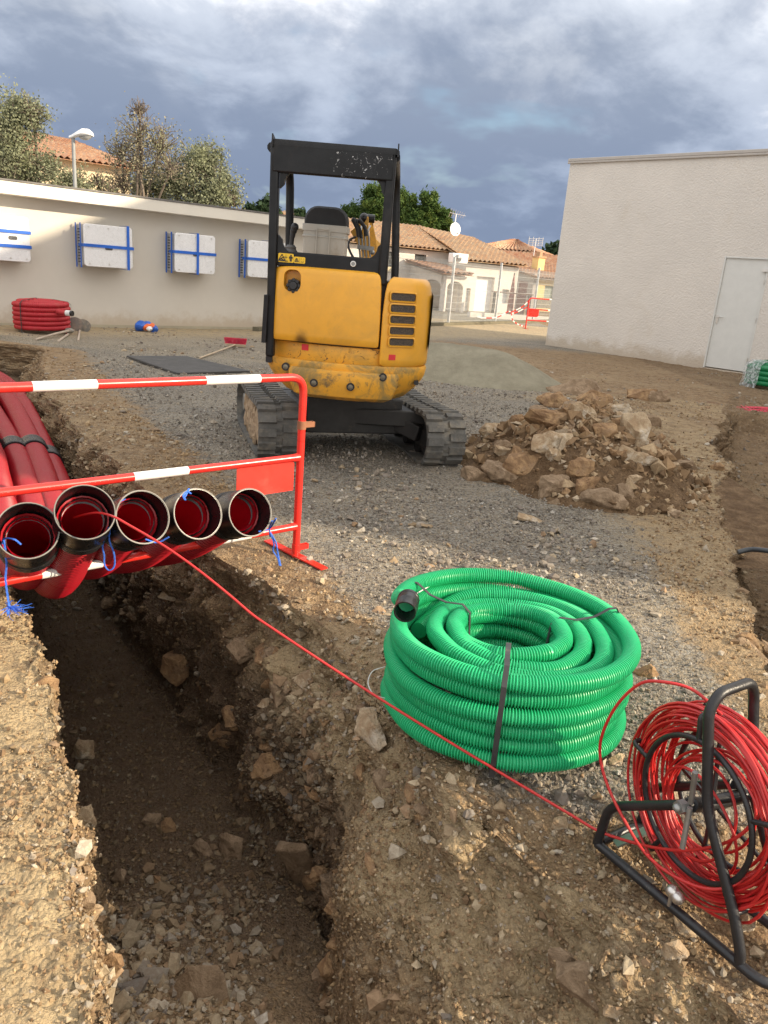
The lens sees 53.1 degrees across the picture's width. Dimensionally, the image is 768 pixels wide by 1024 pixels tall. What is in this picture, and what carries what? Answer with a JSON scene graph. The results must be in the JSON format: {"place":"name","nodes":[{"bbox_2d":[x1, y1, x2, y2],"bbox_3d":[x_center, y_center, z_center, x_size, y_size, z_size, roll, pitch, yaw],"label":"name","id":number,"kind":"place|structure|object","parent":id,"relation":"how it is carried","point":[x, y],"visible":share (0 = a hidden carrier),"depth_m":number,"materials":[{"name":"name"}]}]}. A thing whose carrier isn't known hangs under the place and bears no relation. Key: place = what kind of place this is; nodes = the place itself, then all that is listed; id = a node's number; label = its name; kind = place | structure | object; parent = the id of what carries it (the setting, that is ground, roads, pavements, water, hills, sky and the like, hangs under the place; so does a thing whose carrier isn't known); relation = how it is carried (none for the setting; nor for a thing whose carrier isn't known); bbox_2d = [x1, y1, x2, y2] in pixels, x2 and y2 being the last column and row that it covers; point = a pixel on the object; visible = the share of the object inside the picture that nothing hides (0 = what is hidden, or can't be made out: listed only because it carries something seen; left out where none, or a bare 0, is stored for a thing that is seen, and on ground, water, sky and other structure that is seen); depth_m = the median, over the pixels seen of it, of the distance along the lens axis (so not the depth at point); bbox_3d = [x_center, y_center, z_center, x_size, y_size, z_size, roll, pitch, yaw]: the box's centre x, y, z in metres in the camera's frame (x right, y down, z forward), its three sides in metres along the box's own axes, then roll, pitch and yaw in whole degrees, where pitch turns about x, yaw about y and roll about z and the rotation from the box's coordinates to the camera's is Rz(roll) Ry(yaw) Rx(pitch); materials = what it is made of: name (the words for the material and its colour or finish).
{"place":"outdoors","nodes":[
{"label":"outdoors","id":0,"kind":"place"},
{"bbox_2d":[0,307,767,1023],"bbox_3d":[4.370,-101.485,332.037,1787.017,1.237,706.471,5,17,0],"label":"ground","id":1,"kind":"structure","parent":0,"point":[526,343],"depth_m":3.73,"materials":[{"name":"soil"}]},
{"bbox_2d":[0,438,59,589],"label":"red duct","id":2,"kind":"object","parent":1,"relation":"on","point":[27,526],"visible":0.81,"depth_m":3.13,"materials":[{"name":"plastic"}]},
{"bbox_2d":[0,537,33,619],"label":"blue twine","id":3,"kind":"object","parent":2,"relation":"attached to","point":[11,608],"visible":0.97,"depth_m":3.00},
{"bbox_2d":[11,298,73,333],"bbox_3d":[-6.089,-3.558,13.950,1.204,0.595,0.980,5,17,0],"label":"red conduit coil","id":4,"kind":"object","parent":1,"relation":"on","point":[39,314],"visible":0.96,"depth_m":13.57,"materials":[{"name":"plastic"}]},
{"bbox_2d":[31,676,58,690],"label":"rock","id":5,"kind":"object","parent":1,"relation":"on","point":[53,682],"visible":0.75,"depth_m":2.88,"materials":[{"name":"stone"}]},
{"bbox_2d":[0,73,92,189],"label":"olive tree","id":6,"kind":"object","parent":1,"relation":"on","point":[20,116],"visible":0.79,"depth_m":22.00,"materials":[{"name":"green plant"}]},
{"bbox_2d":[0,406,115,598],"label":"red duct","id":7,"kind":"object","parent":1,"relation":"on","point":[83,540],"visible":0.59,"depth_m":3.31,"materials":[{"name":"plastic"}]},
{"bbox_2d":[0,132,135,193],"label":"cream house","id":8,"kind":"structure","parent":1,"relation":"on","point":[87,154],"depth_m":31.66,"materials":[{"name":"tile"}]},
{"bbox_2d":[57,317,83,341],"bbox_3d":[-5.557,-3.241,13.669,0.322,0.283,2.181,-1,18,-18],"label":"shovel","id":9,"kind":"object","parent":1,"relation":"on","point":[76,324],"visible":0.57,"depth_m":14.56,"materials":[{"name":"metal"}]},
{"bbox_2d":[69,128,93,187],"bbox_3d":[-7.553,-7.318,19.392,0.595,4.278,0.320,5,17,0],"label":"street lamp","id":10,"kind":"object","parent":1,"relation":"on","point":[85,134],"visible":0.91,"depth_m":18.81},
{"bbox_2d":[71,739,94,758],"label":"rock","id":11,"kind":"object","parent":1,"relation":"on","point":[83,749],"visible":0.88,"depth_m":4.24,"materials":[{"name":"beige stone"}]},
{"bbox_2d":[0,380,169,579],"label":"red duct","id":12,"kind":"object","parent":1,"relation":"on","point":[146,511],"visible":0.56,"depth_m":3.48,"materials":[{"name":"plastic"}]},
{"bbox_2d":[77,804,96,829],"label":"rock","id":13,"kind":"object","parent":1,"relation":"on","point":[85,813],"visible":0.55,"depth_m":3.08,"materials":[{"name":"beige stone"}]},
{"bbox_2d":[81,891,95,912],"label":"rock","id":14,"kind":"object","parent":1,"relation":"on","point":[89,902],"visible":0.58,"depth_m":2.11,"materials":[{"name":"stone"}]},
{"bbox_2d":[57,162,120,192],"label":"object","id":15,"kind":"object","parent":1,"relation":"on","point":[95,180],"visible":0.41,"depth_m":24.15,"materials":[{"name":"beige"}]},
{"bbox_2d":[0,371,221,573],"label":"red duct","id":16,"kind":"object","parent":1,"relation":"on","point":[196,515],"visible":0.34,"depth_m":3.59,"materials":[{"name":"plastic"}]},
{"bbox_2d":[102,952,123,974],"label":"rock","id":17,"kind":"object","parent":1,"relation":"on","point":[111,959],"visible":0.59,"depth_m":2.13,"materials":[{"name":"stone"}]},
{"bbox_2d":[111,868,126,886],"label":"rock","id":18,"kind":"object","parent":1,"relation":"on","point":[120,874],"visible":0.96,"depth_m":3.38,"materials":[{"name":"stone"}]},
{"bbox_2d":[0,404,271,566],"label":"red duct","id":19,"kind":"object","parent":1,"relation":"on","point":[246,512],"visible":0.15,"depth_m":3.73,"materials":[{"name":"plastic"}]},
{"bbox_2d":[258,518,280,565],"bbox_3d":[-0.551,0.141,3.744,0.090,0.319,0.244,5,17,0],"label":"blue twine","id":20,"kind":"object","parent":19,"relation":"hanging from","point":[273,540],"visible":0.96,"depth_m":3.83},
{"bbox_2d":[135,320,157,331],"bbox_3d":[-4.855,-3.781,15.688,0.493,0.232,0.253,10,18,16],"label":"plastic bag","id":21,"kind":"object","parent":1,"relation":"on","point":[140,325],"visible":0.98,"depth_m":15.62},
{"bbox_2d":[92,91,204,197],"bbox_3d":[-6.470,-8.067,20.751,2.586,5.666,2.556,-10,22,-38],"label":"bare tree","id":22,"kind":"object","parent":1,"relation":"on","point":[136,158],"visible":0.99,"depth_m":20.25,"materials":[{"name":"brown plant"}]},
{"bbox_2d":[141,813,160,825],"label":"rock","id":23,"kind":"object","parent":1,"relation":"on","point":[150,818],"visible":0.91,"depth_m":3.82,"materials":[{"name":"stone"}]},
{"bbox_2d":[0,178,304,329],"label":"wall","id":24,"kind":"structure","parent":1,"relation":"on","point":[146,287],"depth_m":15.86,"materials":[{"name":"paint"}]},
{"bbox_2d":[0,215,31,261],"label":"wall unit","id":25,"kind":"structure","parent":24,"relation":"attached to","point":[15,232],"depth_m":13.93,"materials":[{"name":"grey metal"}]},
{"bbox_2d":[75,222,133,269],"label":"wall unit","id":26,"kind":"structure","parent":24,"relation":"attached to","point":[96,245],"depth_m":15.00,"materials":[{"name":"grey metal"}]},
{"bbox_2d":[165,231,215,274],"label":"wall unit","id":27,"kind":"structure","parent":24,"relation":"attached to","point":[190,253],"depth_m":16.18,"materials":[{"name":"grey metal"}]},
{"bbox_2d":[238,239,284,278],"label":"wall unit","id":28,"kind":"structure","parent":24,"relation":"attached to","point":[253,258],"depth_m":17.21,"materials":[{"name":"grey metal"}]},
{"bbox_2d":[0,374,327,586],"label":"site barrier","id":29,"kind":"object","parent":1,"relation":"on","point":[269,475],"visible":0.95,"depth_m":3.73,"materials":[{"name":"red metal"}]},
{"bbox_2d":[161,817,175,832],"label":"rock","id":30,"kind":"object","parent":1,"relation":"on","point":[168,824],"visible":0.98,"depth_m":3.77,"materials":[{"name":"stone"}]},
{"bbox_2d":[160,650,188,686],"bbox_3d":[-1.280,0.957,4.770,0.180,0.218,0.131,12,19,22],"label":"rock","id":31,"kind":"object","parent":1,"relation":"on","point":[174,670],"visible":0.86,"depth_m":4.72,"materials":[{"name":"stone"}]},
{"bbox_2d":[126,129,249,208],"bbox_3d":[-5.565,-8.063,21.902,3.953,5.140,2.455,5,17,0],"label":"olive tree","id":32,"kind":"object","parent":1,"relation":"on","point":[214,184],"visible":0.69,"depth_m":21.16,"materials":[{"name":"green plant"}]},
{"bbox_2d":[127,356,249,374],"bbox_3d":[-2.887,-2.170,11.307,1.142,0.035,1.766,-10,22,-38],"label":"road plate","id":33,"kind":"object","parent":1,"relation":"on","point":[177,365],"visible":1,"depth_m":11.10,"materials":[{"name":"metal"}]},
{"bbox_2d":[168,965,228,1001],"bbox_3d":[-0.664,1.721,2.757,0.224,0.181,0.118,9,18,13],"label":"rock","id":34,"kind":"object","parent":1,"relation":"on","point":[202,981],"visible":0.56,"depth_m":2.75,"materials":[{"name":"stone"}]},
{"bbox_2d":[193,838,212,856],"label":"rock","id":35,"kind":"object","parent":1,"relation":"on","point":[201,847],"visible":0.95,"depth_m":3.65,"materials":[{"name":"stone"}]},
{"bbox_2d":[208,723,230,748],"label":"rock","id":36,"kind":"object","parent":1,"relation":"on","point":[219,734],"visible":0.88,"depth_m":4.25,"materials":[{"name":"stone"}]},
{"bbox_2d":[199,337,246,358],"bbox_3d":[-2.728,-2.794,13.082,0.419,0.176,2.074,5,17,0],"label":"broom","id":37,"kind":"object","parent":1,"relation":"on","point":[240,342],"visible":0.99,"depth_m":13.97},
{"bbox_2d":[221,705,238,730],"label":"rock","id":38,"kind":"object","parent":1,"relation":"on","point":[228,716],"visible":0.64,"depth_m":4.02,"materials":[{"name":"stone"}]},
{"bbox_2d":[219,832,242,859],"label":"rock","id":39,"kind":"object","parent":1,"relation":"on","point":[230,846],"visible":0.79,"depth_m":3.64,"materials":[{"name":"stone"}]},
{"bbox_2d":[226,637,252,664],"bbox_3d":[-0.738,0.725,3.981,0.127,0.140,0.116,18,22,37],"label":"rock","id":40,"kind":"object","parent":1,"relation":"on","point":[239,651],"visible":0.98,"depth_m":3.95,"materials":[{"name":"stone"}]},
{"bbox_2d":[252,752,282,780],"bbox_3d":[-0.541,1.218,3.634,0.152,0.198,0.127,5,17,0],"label":"rock","id":41,"kind":"object","parent":1,"relation":"on","point":[265,767],"visible":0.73,"depth_m":3.59,"materials":[{"name":"stone"}]},
{"bbox_2d":[241,192,305,216],"bbox_3d":[-5.464,-13.068,38.033,3.674,5.034,1.364,5,17,0],"label":"cypress shrub","id":42,"kind":"object","parent":1,"relation":"on","point":[262,205],"visible":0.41,"depth_m":37.20,"materials":[{"name":"green plant"}]},
{"bbox_2d":[269,683,287,708],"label":"rock","id":43,"kind":"object","parent":1,"relation":"on","point":[280,699],"visible":0.56,"depth_m":3.60,"materials":[{"name":"stone"}]},
{"bbox_2d":[275,840,314,882],"bbox_3d":[-0.395,1.584,3.501,0.197,0.254,0.126,5,17,0],"label":"rock","id":44,"kind":"object","parent":1,"relation":"on","point":[296,859],"visible":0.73,"depth_m":3.44,"materials":[{"name":"stone"}]},
{"bbox_2d":[292,669,311,691],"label":"rock","id":45,"kind":"object","parent":1,"relation":"on","point":[305,676],"visible":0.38,"depth_m":3.55,"materials":[{"name":"beige stone"}]},
{"bbox_2d":[309,865,328,882],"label":"rock","id":46,"kind":"object","parent":1,"relation":"on","point":[316,872],"visible":0.58,"depth_m":3.25,"materials":[{"name":"stone"}]},
{"bbox_2d":[317,951,334,982],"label":"rock","id":47,"kind":"object","parent":1,"relation":"on","point":[324,965],"visible":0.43,"depth_m":2.74,"materials":[{"name":"stone"}]},
{"bbox_2d":[320,871,332,918],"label":"rock","id":48,"kind":"object","parent":1,"relation":"on","point":[325,881],"visible":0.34,"depth_m":3.13,"materials":[{"name":"stone"}]},
{"bbox_2d":[236,133,466,465],"bbox_3d":[-0.400,-1.861,7.060,1.748,2.402,3.304,0,18,-15],"label":"mini excavator","id":49,"kind":"object","parent":1,"relation":"on","point":[346,339],"visible":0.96,"depth_m":5.67,"materials":[{"name":"yellow metal"}]},
{"bbox_2d":[302,223,349,255],"bbox_3d":[-0.468,-1.990,6.081,0.347,0.517,0.305,5,17,0],"label":"plastic crate","id":50,"kind":"object","parent":49,"relation":"on","point":[326,239],"visible":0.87,"depth_m":5.91,"materials":[{"name":"plastic"}]},
{"bbox_2d":[354,706,386,751],"bbox_3d":[-0.058,0.850,2.958,0.112,0.135,0.198,1,18,-12],"label":"rock","id":51,"kind":"object","parent":1,"relation":"on","point":[368,729],"visible":0.96,"depth_m":2.92,"materials":[{"name":"beige stone"}]},
{"bbox_2d":[364,851,376,875],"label":"rock","id":52,"kind":"object","parent":1,"relation":"on","point":[370,865],"visible":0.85,"depth_m":2.58,"materials":[{"name":"stone"}]},
{"bbox_2d":[340,181,412,222],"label":"umbrella pine","id":53,"kind":"object","parent":1,"relation":"on","point":[372,202],"visible":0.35,"depth_m":57.12,"materials":[{"name":"green plant"}]},
{"bbox_2d":[372,768,392,793],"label":"rock","id":54,"kind":"object","parent":1,"relation":"on","point":[380,782],"visible":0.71,"depth_m":2.85,"materials":[{"name":"stone"}]},
{"bbox_2d":[0,327,767,1023],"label":"loose stones","id":55,"kind":"object","parent":1,"relation":"on","point":[144,971],"visible":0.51,"depth_m":3.17,"materials":[{"name":"gravel"}]},
{"bbox_2d":[252,248,554,330],"bbox_3d":[2.911,-7.328,26.368,0.200,2.570,21.908,15,20,29],"label":"fence","id":56,"kind":"object","parent":1,"relation":"on","point":[449,319],"visible":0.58,"depth_m":27.03,"materials":[{"name":"metal"}]},
{"bbox_2d":[283,210,528,312],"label":"terrace house","id":57,"kind":"structure","parent":1,"relation":"on","point":[417,242],"depth_m":38.09,"materials":[{"name":"paint"}]},
{"bbox_2d":[448,253,467,263],"bbox_3d":[3.523,-12.011,36.414,0.816,0.437,0.513,-3,19,-23],"label":"sign","id":58,"kind":"object","parent":57,"relation":"attached to","point":[460,258],"visible":0.92,"depth_m":36.23,"materials":[{"name":"white plastic"}]},
{"bbox_2d":[473,276,492,311],"bbox_3d":[4.765,-10.006,38.257,1.009,3.265,0.060,-3,19,-23],"label":"garage door","id":59,"kind":"structure","parent":57,"relation":"in","point":[481,278],"depth_m":38.01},
{"bbox_2d":[404,778,417,804],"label":"rock","id":60,"kind":"object","parent":1,"relation":"on","point":[409,795],"visible":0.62,"depth_m":2.68,"materials":[{"name":"stone"}]},
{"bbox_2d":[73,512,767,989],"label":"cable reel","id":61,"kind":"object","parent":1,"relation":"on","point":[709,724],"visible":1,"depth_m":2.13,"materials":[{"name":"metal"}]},
{"bbox_2d":[401,184,454,231],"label":"umbrella pine","id":62,"kind":"object","parent":1,"relation":"on","point":[429,211],"visible":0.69,"depth_m":53.52,"materials":[{"name":"green plant"}]},
{"bbox_2d":[460,466,486,480],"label":"limestone block","id":63,"kind":"object","parent":1,"relation":"on","point":[470,473],"depth_m":6.17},
{"bbox_2d":[420,342,560,391],"bbox_3d":[1.500,-2.380,12.421,4.200,0.567,3.200,5,17,0],"label":"sand heap","id":64,"kind":"object","parent":1,"relation":"on","point":[465,365],"visible":0.41,"depth_m":11.88,"materials":[{"name":"sand"}]},
{"bbox_2d":[481,460,518,482],"bbox_3d":[0.980,-0.290,6.194,0.437,0.186,0.256,11,18,19],"label":"limestone block","id":65,"kind":"object","parent":1,"relation":"on","point":[496,471],"depth_m":6.13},
{"bbox_2d":[368,568,640,777],"bbox_3d":[0.435,0.531,2.879,0.974,0.468,0.926,5,17,0],"label":"green conduit coil","id":66,"kind":"object","parent":1,"relation":"on","point":[536,676],"visible":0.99,"depth_m":2.62,"materials":[{"name":"plastic"}]},
{"bbox_2d":[467,312,548,319],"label":"yard wall","id":67,"kind":"structure","parent":1,"relation":"on","point":[477,314],"depth_m":32.65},
{"bbox_2d":[487,239,553,254],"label":"roof","id":68,"kind":"structure","parent":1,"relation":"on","point":[518,245],"depth_m":63.08,"materials":[{"name":"tile"}]},
{"bbox_2d":[502,451,540,475],"bbox_3d":[1.149,-0.374,6.183,0.388,0.266,0.214,5,17,0],"label":"limestone block","id":69,"kind":"object","parent":1,"relation":"on","point":[516,463],"depth_m":6.15,"materials":[{"name":"stone"}]},
{"bbox_2d":[531,430,573,453],"bbox_3d":[1.356,-0.554,6.178,0.359,0.202,0.210,5,17,0],"label":"limestone block","id":70,"kind":"object","parent":69,"relation":"on","point":[542,443],"depth_m":6.11,"materials":[{"name":"stone"}]},
{"bbox_2d":[515,281,527,314],"bbox_3d":[6.378,-9.405,36.385,0.550,2.888,0.360,5,17,0],"label":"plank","id":71,"kind":"object","parent":1,"relation":"on","point":[518,296],"visible":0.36,"depth_m":36.22,"materials":[{"name":"wood"}]},
{"bbox_2d":[499,249,557,280],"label":"roof","id":72,"kind":"structure","parent":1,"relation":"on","point":[528,257],"depth_m":58.20,"materials":[{"name":"tile"}]},
{"bbox_2d":[514,252,555,311],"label":"yellow house","id":73,"kind":"structure","parent":1,"relation":"on","point":[538,259],"depth_m":46.01,"materials":[{"name":"paint"}]},
{"bbox_2d":[525,298,551,328],"bbox_3d":[5.966,-6.975,27.208,1.947,1.074,0.500,1,18,-12],"label":"site barrier","id":74,"kind":"object","parent":1,"relation":"on","point":[531,312],"visible":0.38,"depth_m":27.05,"materials":[{"name":"red plastic"}]},
{"bbox_2d":[542,240,559,254],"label":"evergreen tree","id":75,"kind":"object","parent":1,"relation":"on","point":[552,248],"visible":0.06,"depth_m":70.13,"materials":[{"name":"green plant"}]},
{"bbox_2d":[536,391,569,407],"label":"limestone block","id":76,"kind":"object","parent":1,"relation":"on","point":[553,400],"depth_m":10.13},
{"bbox_2d":[537,474,569,498],"bbox_3d":[1.311,-0.186,5.873,0.296,0.214,0.161,-5,20,-29],"label":"limestone block","id":77,"kind":"object","parent":1,"relation":"on","point":[549,484],"depth_m":5.81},
{"bbox_2d":[550,816,567,829],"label":"rock","id":78,"kind":"object","parent":1,"relation":"on","point":[559,823],"visible":0.87,"depth_m":2.48,"materials":[{"name":"beige stone"}]},
{"bbox_2d":[548,947,574,966],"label":"rock","id":79,"kind":"object","parent":1,"relation":"on","point":[559,954],"visible":0.73,"depth_m":2.15,"materials":[{"name":"stone"}]},
{"bbox_2d":[555,960,598,1012],"bbox_3d":[0.539,1.290,2.103,0.153,0.138,0.083,11,18,19],"label":"rock","id":80,"kind":"object","parent":1,"relation":"on","point":[571,977],"visible":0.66,"depth_m":2.07,"materials":[{"name":"stone"}]},
{"bbox_2d":[575,390,612,402],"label":"limestone block","id":81,"kind":"object","parent":1,"relation":"on","point":[604,397],"depth_m":10.88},
{"bbox_2d":[579,487,628,509],"bbox_3d":[1.628,-0.085,5.697,0.355,0.192,0.187,5,17,0],"label":"limestone block","id":82,"kind":"object","parent":1,"relation":"on","point":[601,496],"depth_m":5.64,"materials":[{"name":"stone"}]},
{"bbox_2d":[603,1003,623,1018],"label":"rock","id":83,"kind":"object","parent":1,"relation":"on","point":[610,1010],"visible":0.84,"depth_m":2.01,"materials":[{"name":"beige stone"}]},
{"bbox_2d":[461,393,767,569],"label":"stone heap","id":84,"kind":"object","parent":1,"relation":"on","point":[663,486],"visible":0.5,"depth_m":6.07,"materials":[{"name":"stone"}]},
{"bbox_2d":[479,423,499,437],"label":"limestone block","id":85,"kind":"object","parent":84,"relation":"on","point":[485,429],"depth_m":7.23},
{"bbox_2d":[524,409,566,426],"bbox_3d":[1.429,-0.769,6.518,0.477,0.197,0.268,5,17,0],"label":"limestone block","id":86,"kind":"object","parent":84,"relation":"on","point":[549,418],"depth_m":6.46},
{"bbox_2d":[546,379,601,395],"bbox_3d":[2.879,-1.795,11.629,0.874,0.457,0.470,5,17,0],"label":"limestone block","id":87,"kind":"object","parent":84,"relation":"on","point":[576,387],"depth_m":11.55,"materials":[{"name":"stone"}]},
{"bbox_2d":[566,457,594,476],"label":"limestone block","id":88,"kind":"object","parent":84,"relation":"on","point":[580,467],"depth_m":5.87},
{"bbox_2d":[570,401,596,418],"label":"limestone block","id":89,"kind":"object","parent":84,"relation":"on","point":[581,407],"depth_m":6.38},
{"bbox_2d":[576,476,600,494],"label":"limestone block","id":90,"kind":"object","parent":84,"relation":"on","point":[584,484],"depth_m":5.79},
{"bbox_2d":[592,422,617,440],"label":"limestone block","id":91,"kind":"object","parent":84,"relation":"on","point":[608,430],"depth_m":6.24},
{"bbox_2d":[608,403,631,412],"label":"limestone block","id":92,"kind":"object","parent":84,"relation":"on","point":[624,408],"depth_m":7.49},
{"bbox_2d":[616,483,633,497],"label":"limestone block","id":93,"kind":"object","parent":84,"relation":"on","point":[624,489],"depth_m":5.75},
{"bbox_2d":[619,445,637,461],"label":"limestone block","id":94,"kind":"object","parent":84,"relation":"on","point":[631,453],"depth_m":6.04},
{"bbox_2d":[620,412,651,446],"bbox_3d":[2.079,-0.627,6.398,0.260,0.426,0.299,5,17,0],"label":"limestone block","id":95,"kind":"object","parent":84,"relation":"on","point":[638,425],"depth_m":6.29,"materials":[{"name":"stone"}]},
{"bbox_2d":[636,452,657,465],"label":"limestone block","id":96,"kind":"object","parent":84,"relation":"on","point":[644,459],"depth_m":6.05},
{"bbox_2d":[736,547,767,554],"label":"water pipe","id":97,"kind":"object","parent":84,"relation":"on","point":[751,549],"visible":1,"depth_m":4.84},
{"bbox_2d":[627,388,657,400],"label":"limestone block","id":98,"kind":"object","parent":1,"relation":"on","point":[641,394],"depth_m":11.64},
{"bbox_2d":[633,664,658,678],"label":"rock","id":99,"kind":"object","parent":1,"relation":"on","point":[649,671],"visible":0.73,"depth_m":3.27,"materials":[{"name":"stone"}]},
{"bbox_2d":[545,148,767,373],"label":"rendered building","id":100,"kind":"structure","parent":1,"relation":"on","point":[662,258],"depth_m":17.88,"materials":[{"name":"grey paint"}]},
{"bbox_2d":[705,258,767,371],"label":"door","id":101,"kind":"structure","parent":100,"relation":"in","point":[743,281],"depth_m":16.98,"materials":[{"name":"grey paint"}]},
{"bbox_2d":[649,391,670,401],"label":"limestone block","id":102,"kind":"object","parent":1,"relation":"on","point":[659,396],"depth_m":11.56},
{"bbox_2d":[661,939,689,960],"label":"rock","id":103,"kind":"object","parent":1,"relation":"on","point":[676,949],"visible":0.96,"depth_m":2.02,"materials":[{"name":"beige stone"}]},
{"bbox_2d":[673,912,701,937],"bbox_3d":[0.864,1.177,2.174,0.104,0.068,0.064,-3,19,-22],"label":"rock","id":104,"kind":"object","parent":1,"relation":"on","point":[685,930],"visible":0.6,"depth_m":2.15,"materials":[{"name":"beige stone"}]},
{"bbox_2d":[740,913,757,931],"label":"rock","id":105,"kind":"object","parent":1,"relation":"on","point":[748,927],"visible":0.62,"depth_m":2.17,"materials":[{"name":"beige stone"}]},
{"bbox_2d":[739,359,767,386],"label":"green conduit coil","id":106,"kind":"object","parent":1,"relation":"on","point":[756,372],"visible":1,"depth_m":14.35,"materials":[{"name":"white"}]},
{"bbox_2d":[0,0,767,252],"label":"sky","id":107,"kind":"structure","parent":0,"point":[487,104],"materials":[{"name":"grey"}]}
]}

